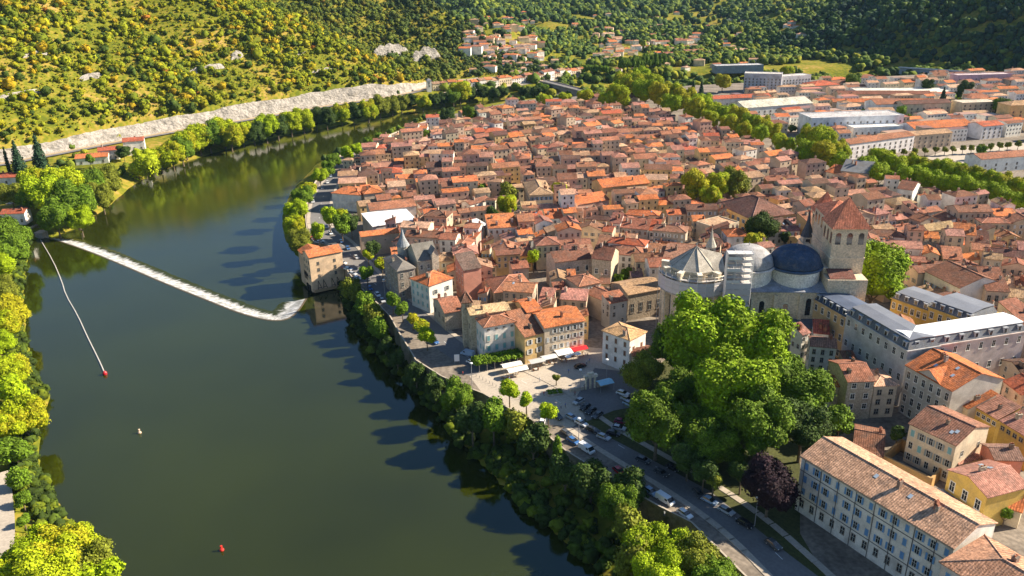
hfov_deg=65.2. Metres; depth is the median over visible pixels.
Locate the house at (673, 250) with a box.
[663,243,693,258]
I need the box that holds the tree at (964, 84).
[956,79,975,91]
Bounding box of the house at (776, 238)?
[766,224,800,245]
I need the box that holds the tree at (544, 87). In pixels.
[537,82,548,92]
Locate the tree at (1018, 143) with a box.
[1014,140,1022,149]
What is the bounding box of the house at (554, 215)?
[543,208,562,223]
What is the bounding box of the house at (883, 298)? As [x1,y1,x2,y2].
[869,295,890,302]
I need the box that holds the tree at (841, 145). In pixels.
[831,138,851,156]
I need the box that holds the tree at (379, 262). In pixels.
[374,256,384,277]
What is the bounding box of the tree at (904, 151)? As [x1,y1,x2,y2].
[900,149,907,154]
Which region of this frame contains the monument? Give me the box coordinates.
[570,371,607,391]
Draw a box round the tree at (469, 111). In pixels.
[462,105,476,118]
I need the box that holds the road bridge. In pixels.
[539,80,584,96]
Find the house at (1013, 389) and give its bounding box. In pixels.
[1001,373,1023,409]
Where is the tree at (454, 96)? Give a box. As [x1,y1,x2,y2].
[446,90,460,106]
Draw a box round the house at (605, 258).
[591,242,619,286]
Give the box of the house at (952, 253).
[939,245,963,261]
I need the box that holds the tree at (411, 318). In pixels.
[406,313,418,330]
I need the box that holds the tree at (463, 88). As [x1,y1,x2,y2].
[448,81,471,103]
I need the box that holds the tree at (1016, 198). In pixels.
[1003,190,1023,208]
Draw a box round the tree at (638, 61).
[632,54,640,67]
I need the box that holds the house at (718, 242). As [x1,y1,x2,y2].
[714,239,721,252]
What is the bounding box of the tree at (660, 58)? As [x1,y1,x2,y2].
[658,54,663,65]
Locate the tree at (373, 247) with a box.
[364,240,381,264]
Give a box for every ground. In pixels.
[0,0,1023,575]
[306,74,1023,575]
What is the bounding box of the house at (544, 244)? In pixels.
[532,234,560,269]
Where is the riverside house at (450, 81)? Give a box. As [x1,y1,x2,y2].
[446,78,456,83]
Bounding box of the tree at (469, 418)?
[454,400,485,446]
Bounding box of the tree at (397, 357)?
[390,349,404,368]
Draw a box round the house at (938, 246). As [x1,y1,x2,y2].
[933,243,940,252]
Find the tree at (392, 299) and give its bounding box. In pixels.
[386,292,400,314]
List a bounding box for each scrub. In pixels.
[0,0,553,142]
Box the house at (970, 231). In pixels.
[953,222,976,253]
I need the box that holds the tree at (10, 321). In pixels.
[0,308,23,333]
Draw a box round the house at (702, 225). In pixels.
[695,216,738,240]
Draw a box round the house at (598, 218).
[584,212,610,224]
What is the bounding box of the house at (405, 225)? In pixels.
[399,217,433,233]
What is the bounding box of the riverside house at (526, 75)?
[520,72,530,82]
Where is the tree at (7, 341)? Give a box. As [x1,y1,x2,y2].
[0,328,17,355]
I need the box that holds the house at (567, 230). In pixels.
[554,221,581,238]
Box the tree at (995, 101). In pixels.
[992,97,1010,109]
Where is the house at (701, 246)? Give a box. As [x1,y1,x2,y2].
[693,244,705,248]
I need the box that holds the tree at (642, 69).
[631,65,650,76]
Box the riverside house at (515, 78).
[512,76,518,82]
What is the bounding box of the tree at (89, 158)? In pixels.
[85,154,94,165]
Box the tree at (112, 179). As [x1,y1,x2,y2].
[85,162,122,191]
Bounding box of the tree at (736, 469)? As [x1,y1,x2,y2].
[726,461,749,494]
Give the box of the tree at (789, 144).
[784,137,795,149]
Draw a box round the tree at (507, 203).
[496,194,517,212]
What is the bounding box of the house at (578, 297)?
[560,286,588,309]
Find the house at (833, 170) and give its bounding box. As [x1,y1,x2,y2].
[825,164,842,178]
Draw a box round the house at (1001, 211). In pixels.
[992,206,1015,216]
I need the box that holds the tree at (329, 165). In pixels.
[321,160,335,177]
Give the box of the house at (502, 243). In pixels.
[490,239,520,259]
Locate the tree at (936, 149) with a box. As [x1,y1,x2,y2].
[932,146,939,153]
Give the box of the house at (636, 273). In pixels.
[629,267,643,278]
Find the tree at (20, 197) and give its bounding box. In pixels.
[14,191,33,207]
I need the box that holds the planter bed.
[546,388,563,395]
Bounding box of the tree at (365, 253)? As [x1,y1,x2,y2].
[362,249,373,266]
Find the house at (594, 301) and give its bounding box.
[588,286,611,320]
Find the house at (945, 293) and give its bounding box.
[938,290,960,295]
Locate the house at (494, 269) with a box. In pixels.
[485,257,497,276]
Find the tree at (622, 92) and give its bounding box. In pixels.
[607,82,630,105]
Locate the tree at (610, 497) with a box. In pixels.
[597,482,638,520]
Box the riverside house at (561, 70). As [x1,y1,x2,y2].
[554,67,565,76]
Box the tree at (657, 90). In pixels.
[647,81,669,107]
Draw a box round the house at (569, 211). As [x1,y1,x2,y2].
[560,205,577,218]
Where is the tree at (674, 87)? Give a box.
[664,81,682,95]
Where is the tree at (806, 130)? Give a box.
[794,123,822,145]
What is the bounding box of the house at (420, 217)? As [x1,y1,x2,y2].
[416,214,423,220]
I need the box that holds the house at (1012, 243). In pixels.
[1008,236,1023,247]
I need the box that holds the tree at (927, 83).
[922,78,935,87]
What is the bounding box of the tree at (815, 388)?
[775,362,836,408]
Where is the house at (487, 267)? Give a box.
[477,257,492,287]
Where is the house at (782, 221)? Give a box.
[769,217,789,225]
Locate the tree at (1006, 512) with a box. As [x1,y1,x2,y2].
[1000,507,1013,526]
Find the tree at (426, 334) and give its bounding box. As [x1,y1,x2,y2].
[417,326,436,350]
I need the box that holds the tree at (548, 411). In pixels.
[539,401,558,426]
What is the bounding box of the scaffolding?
[656,250,754,326]
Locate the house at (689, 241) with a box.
[685,238,706,244]
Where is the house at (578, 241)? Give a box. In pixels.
[557,238,591,249]
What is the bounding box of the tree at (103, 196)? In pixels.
[88,182,115,214]
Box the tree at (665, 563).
[630,549,685,575]
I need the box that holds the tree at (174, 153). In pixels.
[158,139,185,171]
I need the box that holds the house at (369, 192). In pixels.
[361,185,383,199]
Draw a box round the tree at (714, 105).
[704,101,721,111]
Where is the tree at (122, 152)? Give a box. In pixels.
[115,145,130,160]
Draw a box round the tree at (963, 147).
[960,145,966,153]
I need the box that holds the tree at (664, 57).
[662,53,667,63]
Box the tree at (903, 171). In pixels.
[891,162,920,180]
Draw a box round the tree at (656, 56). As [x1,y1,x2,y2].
[651,52,659,65]
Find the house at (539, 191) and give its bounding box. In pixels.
[523,179,553,203]
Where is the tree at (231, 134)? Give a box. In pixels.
[219,122,242,151]
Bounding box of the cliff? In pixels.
[0,77,477,161]
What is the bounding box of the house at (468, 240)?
[454,235,474,245]
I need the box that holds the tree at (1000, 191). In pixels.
[989,184,1010,199]
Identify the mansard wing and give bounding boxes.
[812,293,867,358]
[841,303,940,405]
[890,286,942,324]
[897,312,1023,374]
[925,292,998,323]
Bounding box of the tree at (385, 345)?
[378,335,393,354]
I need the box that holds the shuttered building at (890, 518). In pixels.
[795,436,997,575]
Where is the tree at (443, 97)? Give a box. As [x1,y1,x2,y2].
[438,91,449,106]
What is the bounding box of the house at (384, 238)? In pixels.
[359,227,399,254]
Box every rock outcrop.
[0,89,40,98]
[23,51,47,57]
[79,72,101,80]
[190,63,224,72]
[231,50,242,59]
[374,43,407,55]
[412,46,439,61]
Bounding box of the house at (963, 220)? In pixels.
[957,218,971,223]
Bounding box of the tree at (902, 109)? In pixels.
[895,105,906,113]
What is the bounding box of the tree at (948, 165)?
[939,157,961,191]
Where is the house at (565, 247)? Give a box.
[561,242,579,249]
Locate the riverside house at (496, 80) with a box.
[493,77,498,86]
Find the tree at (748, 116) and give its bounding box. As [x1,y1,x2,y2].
[739,112,759,129]
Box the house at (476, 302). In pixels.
[472,300,480,305]
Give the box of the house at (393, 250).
[390,244,397,254]
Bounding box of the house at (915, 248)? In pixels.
[880,236,923,255]
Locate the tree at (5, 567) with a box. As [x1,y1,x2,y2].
[0,548,14,575]
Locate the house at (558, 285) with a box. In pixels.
[551,280,565,306]
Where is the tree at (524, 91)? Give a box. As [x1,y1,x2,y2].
[519,86,529,95]
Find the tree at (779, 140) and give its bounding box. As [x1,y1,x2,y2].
[771,132,787,149]
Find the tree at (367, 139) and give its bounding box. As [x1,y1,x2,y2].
[363,137,372,142]
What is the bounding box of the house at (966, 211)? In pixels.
[946,201,993,223]
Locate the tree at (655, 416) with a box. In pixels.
[623,386,687,460]
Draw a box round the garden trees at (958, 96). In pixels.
[747,81,1012,134]
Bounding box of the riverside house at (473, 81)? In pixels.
[471,79,479,87]
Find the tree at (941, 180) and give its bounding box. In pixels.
[931,173,960,191]
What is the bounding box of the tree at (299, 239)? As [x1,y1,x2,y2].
[287,228,311,250]
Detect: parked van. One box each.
[460,348,474,356]
[578,440,594,454]
[655,489,674,506]
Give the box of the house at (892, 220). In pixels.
[888,214,895,224]
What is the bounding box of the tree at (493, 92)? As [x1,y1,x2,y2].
[488,87,500,100]
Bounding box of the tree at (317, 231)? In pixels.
[310,221,324,245]
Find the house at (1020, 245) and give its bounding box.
[1016,241,1023,249]
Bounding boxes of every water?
[23,238,602,575]
[54,75,876,310]
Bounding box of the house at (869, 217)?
[857,206,874,225]
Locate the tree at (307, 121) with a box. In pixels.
[292,106,314,133]
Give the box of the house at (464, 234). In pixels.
[456,231,468,238]
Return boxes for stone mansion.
[383,228,415,300]
[407,240,438,275]
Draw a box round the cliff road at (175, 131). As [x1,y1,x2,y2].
[0,80,465,164]
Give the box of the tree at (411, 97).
[407,93,419,108]
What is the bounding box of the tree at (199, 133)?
[183,121,211,155]
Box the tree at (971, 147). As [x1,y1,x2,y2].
[968,145,974,153]
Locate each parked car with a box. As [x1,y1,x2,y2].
[555,412,563,419]
[559,428,573,436]
[565,412,577,420]
[566,435,579,444]
[572,397,584,404]
[574,363,586,368]
[574,419,588,426]
[579,402,590,410]
[585,406,596,414]
[585,425,600,433]
[591,410,603,418]
[596,432,611,440]
[605,429,620,436]
[611,423,625,431]
[612,465,623,473]
[614,417,624,424]
[616,389,629,395]
[620,394,630,399]
[622,399,629,405]
[635,455,651,464]
[644,485,655,496]
[653,467,669,477]
[665,462,678,472]
[676,507,693,519]
[692,487,703,499]
[701,494,718,505]
[717,504,735,516]
[735,517,754,529]
[764,537,782,550]
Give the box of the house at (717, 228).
[705,221,729,236]
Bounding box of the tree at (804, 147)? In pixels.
[794,138,815,159]
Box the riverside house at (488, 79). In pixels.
[484,77,492,82]
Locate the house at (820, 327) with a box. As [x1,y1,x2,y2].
[811,319,829,336]
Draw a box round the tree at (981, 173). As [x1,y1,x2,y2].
[972,166,997,181]
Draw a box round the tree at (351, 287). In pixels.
[340,277,364,302]
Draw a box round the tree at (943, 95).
[939,87,946,98]
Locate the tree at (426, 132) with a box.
[423,129,429,136]
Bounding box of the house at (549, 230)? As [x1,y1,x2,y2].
[544,222,558,236]
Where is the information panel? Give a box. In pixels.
[454,354,459,363]
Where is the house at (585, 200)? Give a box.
[574,191,609,217]
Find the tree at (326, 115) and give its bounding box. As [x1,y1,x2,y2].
[315,107,336,130]
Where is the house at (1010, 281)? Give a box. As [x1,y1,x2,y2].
[1004,273,1015,287]
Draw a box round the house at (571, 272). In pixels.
[566,269,575,275]
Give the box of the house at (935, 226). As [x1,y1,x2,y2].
[922,219,952,239]
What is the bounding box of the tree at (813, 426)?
[785,396,836,462]
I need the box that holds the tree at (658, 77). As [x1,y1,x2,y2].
[644,73,664,100]
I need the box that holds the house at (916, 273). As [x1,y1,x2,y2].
[904,261,961,287]
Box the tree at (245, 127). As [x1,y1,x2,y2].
[238,121,251,147]
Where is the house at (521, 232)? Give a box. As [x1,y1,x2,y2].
[515,223,532,237]
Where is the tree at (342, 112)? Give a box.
[332,102,349,125]
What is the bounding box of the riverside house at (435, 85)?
[431,80,440,90]
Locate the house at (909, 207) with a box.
[900,200,922,215]
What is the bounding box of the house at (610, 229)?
[602,222,615,236]
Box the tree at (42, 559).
[10,542,82,575]
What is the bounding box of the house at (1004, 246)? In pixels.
[991,244,1017,249]
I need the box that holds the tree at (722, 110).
[717,104,736,120]
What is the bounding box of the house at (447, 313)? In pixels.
[433,292,461,330]
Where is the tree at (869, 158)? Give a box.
[857,155,877,161]
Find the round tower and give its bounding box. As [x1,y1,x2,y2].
[426,78,431,91]
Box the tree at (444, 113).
[439,106,455,119]
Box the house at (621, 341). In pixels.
[601,321,647,368]
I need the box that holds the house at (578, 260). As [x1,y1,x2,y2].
[545,244,591,285]
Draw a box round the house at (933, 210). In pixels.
[919,205,942,216]
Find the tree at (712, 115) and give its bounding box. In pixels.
[700,109,718,126]
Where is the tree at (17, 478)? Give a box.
[3,466,31,489]
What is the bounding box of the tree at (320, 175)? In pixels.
[310,168,329,184]
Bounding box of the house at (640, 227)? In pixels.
[620,217,651,239]
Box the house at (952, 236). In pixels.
[939,224,965,248]
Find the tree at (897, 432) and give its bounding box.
[890,425,906,442]
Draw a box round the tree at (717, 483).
[706,471,722,496]
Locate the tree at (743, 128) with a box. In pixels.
[735,119,752,136]
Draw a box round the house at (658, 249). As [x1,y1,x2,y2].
[648,243,666,256]
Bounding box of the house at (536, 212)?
[523,208,543,216]
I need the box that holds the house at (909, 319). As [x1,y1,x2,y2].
[896,313,914,323]
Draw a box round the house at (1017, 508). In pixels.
[1004,497,1023,528]
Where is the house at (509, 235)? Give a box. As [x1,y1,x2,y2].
[499,230,514,241]
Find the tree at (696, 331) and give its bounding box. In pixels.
[658,288,760,371]
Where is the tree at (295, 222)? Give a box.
[282,214,305,233]
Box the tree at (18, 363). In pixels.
[0,353,32,381]
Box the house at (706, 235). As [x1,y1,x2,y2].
[699,231,721,241]
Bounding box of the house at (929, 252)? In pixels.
[922,244,940,259]
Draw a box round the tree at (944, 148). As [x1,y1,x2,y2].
[941,146,948,154]
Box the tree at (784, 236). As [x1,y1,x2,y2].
[780,231,791,244]
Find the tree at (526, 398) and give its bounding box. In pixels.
[519,390,532,415]
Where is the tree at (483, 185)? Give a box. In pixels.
[478,183,486,187]
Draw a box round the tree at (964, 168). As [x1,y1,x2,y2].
[951,162,978,177]
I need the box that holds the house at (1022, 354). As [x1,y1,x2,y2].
[1020,320,1023,357]
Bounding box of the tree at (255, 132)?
[246,121,266,146]
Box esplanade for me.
[927,143,1023,162]
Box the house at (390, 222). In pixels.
[384,215,396,228]
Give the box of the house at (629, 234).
[623,230,637,238]
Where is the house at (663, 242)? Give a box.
[655,238,669,243]
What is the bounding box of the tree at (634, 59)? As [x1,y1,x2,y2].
[629,56,636,69]
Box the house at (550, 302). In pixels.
[540,296,556,308]
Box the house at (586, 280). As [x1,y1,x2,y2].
[565,271,602,288]
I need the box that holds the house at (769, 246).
[752,237,774,253]
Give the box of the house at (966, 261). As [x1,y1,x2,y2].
[953,258,977,264]
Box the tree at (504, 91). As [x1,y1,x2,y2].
[498,87,508,97]
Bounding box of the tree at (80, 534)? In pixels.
[34,521,104,549]
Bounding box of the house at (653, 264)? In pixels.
[644,253,670,279]
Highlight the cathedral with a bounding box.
[658,191,870,346]
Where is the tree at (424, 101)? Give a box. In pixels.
[415,95,431,111]
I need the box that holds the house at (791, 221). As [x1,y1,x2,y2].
[785,214,796,224]
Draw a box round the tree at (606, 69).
[603,65,609,75]
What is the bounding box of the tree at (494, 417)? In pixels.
[480,396,506,445]
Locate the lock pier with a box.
[34,230,48,238]
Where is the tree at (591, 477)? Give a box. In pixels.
[569,457,611,503]
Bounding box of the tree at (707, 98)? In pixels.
[692,92,713,104]
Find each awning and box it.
[500,360,521,367]
[506,365,528,375]
[528,357,545,370]
[540,353,557,363]
[555,348,573,361]
[572,345,587,351]
[595,378,613,392]
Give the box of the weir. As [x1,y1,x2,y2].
[46,237,306,320]
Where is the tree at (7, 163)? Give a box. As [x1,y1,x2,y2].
[2,146,10,171]
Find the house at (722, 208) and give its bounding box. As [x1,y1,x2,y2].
[717,203,726,215]
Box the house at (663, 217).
[648,213,666,223]
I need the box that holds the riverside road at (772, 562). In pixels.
[310,173,825,575]
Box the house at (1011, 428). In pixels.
[996,409,1023,470]
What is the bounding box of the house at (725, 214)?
[718,211,729,217]
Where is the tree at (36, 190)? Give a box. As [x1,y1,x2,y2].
[16,174,57,208]
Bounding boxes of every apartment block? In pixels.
[621,93,637,108]
[711,93,770,105]
[712,63,763,73]
[729,96,812,115]
[743,71,782,91]
[776,106,801,112]
[782,73,810,84]
[797,110,903,131]
[802,80,840,92]
[830,98,934,107]
[835,90,930,97]
[838,131,915,158]
[845,123,902,137]
[850,87,953,91]
[864,98,900,111]
[872,128,952,148]
[895,98,951,115]
[898,118,970,130]
[949,72,1011,83]
[950,99,994,113]
[964,150,1023,171]
[967,120,1003,139]
[996,100,1023,117]
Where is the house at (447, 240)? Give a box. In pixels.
[438,228,459,252]
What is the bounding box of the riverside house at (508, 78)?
[503,75,511,84]
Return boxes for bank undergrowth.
[0,237,671,575]
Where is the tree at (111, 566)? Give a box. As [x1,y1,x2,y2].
[77,556,125,575]
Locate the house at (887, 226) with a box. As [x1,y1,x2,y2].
[870,219,894,229]
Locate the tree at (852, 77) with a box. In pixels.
[845,73,861,82]
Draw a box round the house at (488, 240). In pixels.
[480,233,493,248]
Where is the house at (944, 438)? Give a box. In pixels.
[903,405,990,482]
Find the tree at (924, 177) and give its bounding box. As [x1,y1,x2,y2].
[912,167,943,186]
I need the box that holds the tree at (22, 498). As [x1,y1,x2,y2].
[12,489,32,512]
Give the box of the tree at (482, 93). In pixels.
[476,86,488,100]
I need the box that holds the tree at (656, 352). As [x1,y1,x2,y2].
[647,321,673,367]
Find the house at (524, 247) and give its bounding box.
[516,241,532,270]
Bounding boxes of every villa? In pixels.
[0,171,17,184]
[0,207,32,224]
[74,151,110,165]
[97,144,119,158]
[122,136,145,155]
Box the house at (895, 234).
[868,227,905,239]
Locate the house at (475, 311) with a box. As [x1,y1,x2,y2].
[466,301,510,352]
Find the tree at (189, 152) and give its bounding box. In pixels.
[171,134,194,166]
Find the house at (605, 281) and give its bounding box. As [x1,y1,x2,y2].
[600,273,610,287]
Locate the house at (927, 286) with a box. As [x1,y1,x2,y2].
[915,283,933,291]
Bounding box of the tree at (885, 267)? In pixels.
[862,238,913,303]
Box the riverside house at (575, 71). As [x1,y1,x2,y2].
[570,67,577,75]
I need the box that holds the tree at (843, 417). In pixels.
[827,403,854,436]
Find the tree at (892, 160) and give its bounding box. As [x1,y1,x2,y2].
[882,152,908,171]
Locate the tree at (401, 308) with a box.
[394,300,408,321]
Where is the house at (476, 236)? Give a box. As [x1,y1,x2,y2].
[468,231,481,256]
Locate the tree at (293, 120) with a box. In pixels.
[279,110,301,136]
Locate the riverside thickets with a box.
[54,40,992,237]
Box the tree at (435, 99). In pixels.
[427,93,440,107]
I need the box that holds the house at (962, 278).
[923,260,997,299]
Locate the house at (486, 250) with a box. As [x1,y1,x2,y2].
[481,244,491,259]
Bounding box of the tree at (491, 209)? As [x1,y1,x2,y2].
[486,205,498,213]
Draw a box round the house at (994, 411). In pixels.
[974,394,1021,442]
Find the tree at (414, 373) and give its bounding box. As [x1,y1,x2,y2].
[404,362,426,387]
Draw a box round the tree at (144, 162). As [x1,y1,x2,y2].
[126,148,160,182]
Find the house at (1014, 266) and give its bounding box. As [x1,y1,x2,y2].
[1001,257,1023,277]
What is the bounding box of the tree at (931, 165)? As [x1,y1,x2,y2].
[920,156,940,170]
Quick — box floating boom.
[40,240,106,374]
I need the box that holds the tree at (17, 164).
[10,140,27,173]
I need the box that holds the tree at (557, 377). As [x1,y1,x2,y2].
[552,374,560,385]
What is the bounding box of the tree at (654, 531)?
[620,520,668,551]
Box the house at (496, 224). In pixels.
[485,212,517,241]
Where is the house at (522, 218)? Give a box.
[515,211,534,237]
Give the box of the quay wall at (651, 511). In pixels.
[305,117,746,575]
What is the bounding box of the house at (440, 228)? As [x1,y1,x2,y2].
[433,226,452,231]
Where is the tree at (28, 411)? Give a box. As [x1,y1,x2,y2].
[0,392,51,435]
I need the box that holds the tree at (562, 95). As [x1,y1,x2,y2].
[558,91,571,99]
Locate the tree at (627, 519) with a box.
[611,502,651,540]
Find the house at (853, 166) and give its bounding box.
[840,159,874,177]
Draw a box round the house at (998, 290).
[972,265,1010,306]
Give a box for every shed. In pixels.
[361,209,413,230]
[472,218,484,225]
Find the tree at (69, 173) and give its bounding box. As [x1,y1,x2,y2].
[38,165,84,186]
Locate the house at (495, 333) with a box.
[475,312,517,354]
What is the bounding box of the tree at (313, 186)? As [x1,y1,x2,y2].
[299,182,316,193]
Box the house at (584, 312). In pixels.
[579,306,588,338]
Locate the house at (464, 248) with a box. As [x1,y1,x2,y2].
[451,242,478,260]
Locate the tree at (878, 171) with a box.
[868,161,894,186]
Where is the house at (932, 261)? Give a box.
[925,258,942,263]
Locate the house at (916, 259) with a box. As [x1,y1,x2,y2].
[902,250,926,284]
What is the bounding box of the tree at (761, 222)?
[743,210,781,238]
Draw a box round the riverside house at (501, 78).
[494,75,505,85]
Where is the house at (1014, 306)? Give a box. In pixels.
[997,297,1023,319]
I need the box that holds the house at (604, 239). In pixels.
[597,234,611,245]
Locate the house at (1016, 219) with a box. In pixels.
[1004,212,1023,239]
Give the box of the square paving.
[470,347,619,426]
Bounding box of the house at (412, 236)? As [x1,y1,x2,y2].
[404,225,445,252]
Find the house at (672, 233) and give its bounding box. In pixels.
[652,223,688,242]
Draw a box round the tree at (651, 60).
[647,54,654,68]
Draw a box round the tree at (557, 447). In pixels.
[550,435,562,457]
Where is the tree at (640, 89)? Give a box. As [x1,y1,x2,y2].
[631,77,656,101]
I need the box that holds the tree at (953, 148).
[950,146,956,153]
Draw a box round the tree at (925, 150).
[922,147,928,156]
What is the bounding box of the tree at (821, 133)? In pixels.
[810,124,838,142]
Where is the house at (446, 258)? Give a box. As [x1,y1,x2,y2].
[439,252,453,274]
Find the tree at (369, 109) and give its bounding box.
[358,98,378,122]
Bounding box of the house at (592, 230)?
[579,219,603,249]
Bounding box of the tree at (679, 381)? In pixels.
[654,365,698,403]
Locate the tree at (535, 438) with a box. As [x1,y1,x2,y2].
[514,422,551,459]
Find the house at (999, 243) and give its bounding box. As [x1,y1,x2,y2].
[990,236,1006,246]
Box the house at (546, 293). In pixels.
[538,287,555,305]
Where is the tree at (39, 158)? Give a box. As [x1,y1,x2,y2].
[31,134,51,169]
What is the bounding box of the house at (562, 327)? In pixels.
[532,305,585,356]
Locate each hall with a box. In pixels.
[366,198,416,215]
[717,194,794,231]
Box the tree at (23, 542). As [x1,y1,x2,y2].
[0,520,49,562]
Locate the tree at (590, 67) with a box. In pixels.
[588,65,593,72]
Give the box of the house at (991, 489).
[937,459,1023,525]
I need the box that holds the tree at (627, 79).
[620,71,643,92]
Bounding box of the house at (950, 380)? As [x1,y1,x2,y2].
[898,348,1004,419]
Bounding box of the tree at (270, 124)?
[252,113,278,143]
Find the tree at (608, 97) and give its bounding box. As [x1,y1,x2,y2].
[598,91,616,103]
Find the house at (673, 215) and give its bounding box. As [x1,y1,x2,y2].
[666,209,681,224]
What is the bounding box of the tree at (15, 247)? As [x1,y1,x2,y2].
[0,233,31,259]
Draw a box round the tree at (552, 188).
[551,182,566,192]
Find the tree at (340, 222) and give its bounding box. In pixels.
[332,213,350,241]
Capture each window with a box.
[527,339,532,345]
[527,349,532,354]
[536,337,541,342]
[536,346,541,352]
[630,303,633,313]
[639,302,642,311]
[647,300,651,310]
[748,296,752,312]
[756,299,765,315]
[781,302,789,315]
[801,487,805,496]
[802,297,812,315]
[803,475,807,484]
[804,462,809,471]
[809,493,816,502]
[809,505,813,514]
[811,481,818,490]
[813,468,820,477]
[818,512,823,521]
[819,499,826,509]
[821,487,828,497]
[823,474,830,484]
[829,518,833,528]
[831,506,835,515]
[833,494,838,503]
[835,481,840,490]
[839,526,844,535]
[840,513,847,522]
[842,500,850,510]
[844,487,852,497]
[849,393,854,399]
[850,532,855,542]
[851,383,856,388]
[851,520,858,530]
[853,507,861,517]
[856,494,863,504]
[861,403,866,408]
[861,540,866,550]
[862,393,868,398]
[863,527,868,537]
[864,382,869,388]
[865,514,871,524]
[868,501,873,511]
[872,547,878,557]
[873,534,881,544]
[875,521,884,532]
[878,508,886,518]
[884,408,889,413]
[884,555,889,565]
[885,542,893,552]
[887,528,896,540]
[888,367,891,375]
[890,515,899,526]
[891,346,895,354]
[895,563,901,573]
[896,372,900,381]
[898,550,904,560]
[899,351,904,359]
[899,404,904,413]
[901,393,906,402]
[901,537,907,547]
[904,381,908,390]
[904,452,911,460]
[904,523,910,533]
[906,370,910,379]
[906,408,911,417]
[907,441,912,449]
[909,308,914,315]
[909,397,913,406]
[909,429,915,437]
[909,557,918,569]
[911,386,915,395]
[912,456,920,465]
[912,544,921,555]
[913,375,918,383]
[915,310,920,318]
[915,530,924,542]
[916,402,920,411]
[916,445,921,453]
[917,433,925,442]
[918,390,923,399]
[920,378,925,388]
[922,566,931,575]
[923,461,928,469]
[924,449,932,458]
[924,552,934,564]
[926,394,930,404]
[926,437,934,446]
[927,538,937,550]
[928,311,933,318]
[928,383,933,392]
[932,465,937,472]
[933,454,941,463]
[935,441,944,451]
[936,387,941,397]
[937,314,942,321]
[941,470,947,479]
[942,458,951,467]
[942,547,949,556]
[943,392,949,401]
[946,446,952,455]
[948,480,955,493]
[952,345,957,352]
[960,488,968,502]
[965,343,970,351]
[973,498,981,511]
[978,341,983,349]
[986,360,991,367]
[991,339,996,346]
[1003,337,1008,344]
[1016,335,1021,342]
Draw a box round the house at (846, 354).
[839,350,856,359]
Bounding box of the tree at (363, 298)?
[353,290,375,315]
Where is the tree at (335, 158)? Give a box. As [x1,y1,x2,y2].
[326,152,341,168]
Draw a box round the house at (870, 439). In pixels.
[853,424,885,457]
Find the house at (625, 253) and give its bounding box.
[613,245,647,273]
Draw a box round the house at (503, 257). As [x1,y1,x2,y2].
[493,245,520,275]
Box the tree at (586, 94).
[576,89,593,99]
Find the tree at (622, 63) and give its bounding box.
[618,56,627,72]
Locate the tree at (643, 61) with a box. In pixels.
[637,55,645,66]
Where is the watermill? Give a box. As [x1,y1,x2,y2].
[297,243,344,292]
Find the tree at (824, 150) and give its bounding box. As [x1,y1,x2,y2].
[810,139,836,164]
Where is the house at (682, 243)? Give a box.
[670,242,694,245]
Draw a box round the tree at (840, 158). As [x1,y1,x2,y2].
[828,151,848,167]
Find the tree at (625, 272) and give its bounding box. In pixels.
[621,267,631,279]
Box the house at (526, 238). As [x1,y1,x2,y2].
[514,233,532,250]
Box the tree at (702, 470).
[690,459,718,491]
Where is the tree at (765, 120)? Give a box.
[752,114,771,141]
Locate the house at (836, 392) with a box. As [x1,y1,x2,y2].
[821,368,839,411]
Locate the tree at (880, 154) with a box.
[867,148,892,161]
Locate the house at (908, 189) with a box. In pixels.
[897,178,920,201]
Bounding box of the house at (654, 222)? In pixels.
[648,219,661,241]
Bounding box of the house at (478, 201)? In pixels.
[461,196,488,207]
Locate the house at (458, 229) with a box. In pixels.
[434,223,463,233]
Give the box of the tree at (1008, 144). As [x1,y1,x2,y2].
[1004,142,1012,150]
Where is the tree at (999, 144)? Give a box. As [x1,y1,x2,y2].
[996,142,1003,148]
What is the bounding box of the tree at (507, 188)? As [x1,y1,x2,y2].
[498,181,518,196]
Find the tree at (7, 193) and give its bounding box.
[0,182,20,207]
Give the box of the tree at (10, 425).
[0,409,27,436]
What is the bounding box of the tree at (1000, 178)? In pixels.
[990,170,1013,185]
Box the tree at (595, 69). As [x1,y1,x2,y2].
[592,64,597,72]
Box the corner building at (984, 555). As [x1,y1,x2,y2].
[938,534,1023,575]
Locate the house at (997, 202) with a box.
[990,197,1016,209]
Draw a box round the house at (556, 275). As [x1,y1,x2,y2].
[549,268,566,287]
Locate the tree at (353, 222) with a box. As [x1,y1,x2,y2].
[346,212,359,238]
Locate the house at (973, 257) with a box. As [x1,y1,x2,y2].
[963,251,979,264]
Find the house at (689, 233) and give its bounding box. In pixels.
[682,222,691,239]
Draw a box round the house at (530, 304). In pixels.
[511,296,542,314]
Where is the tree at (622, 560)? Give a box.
[612,534,648,575]
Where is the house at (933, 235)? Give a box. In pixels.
[923,230,939,242]
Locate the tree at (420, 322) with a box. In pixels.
[413,318,429,331]
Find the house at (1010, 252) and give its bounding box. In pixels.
[983,246,1023,259]
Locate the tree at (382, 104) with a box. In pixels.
[368,94,390,118]
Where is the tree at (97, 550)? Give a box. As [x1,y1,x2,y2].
[75,535,120,575]
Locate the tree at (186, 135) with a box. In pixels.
[170,128,196,159]
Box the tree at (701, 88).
[698,81,703,93]
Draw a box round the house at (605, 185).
[592,175,649,204]
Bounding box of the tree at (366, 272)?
[359,266,373,284]
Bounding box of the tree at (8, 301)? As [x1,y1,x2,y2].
[0,292,31,325]

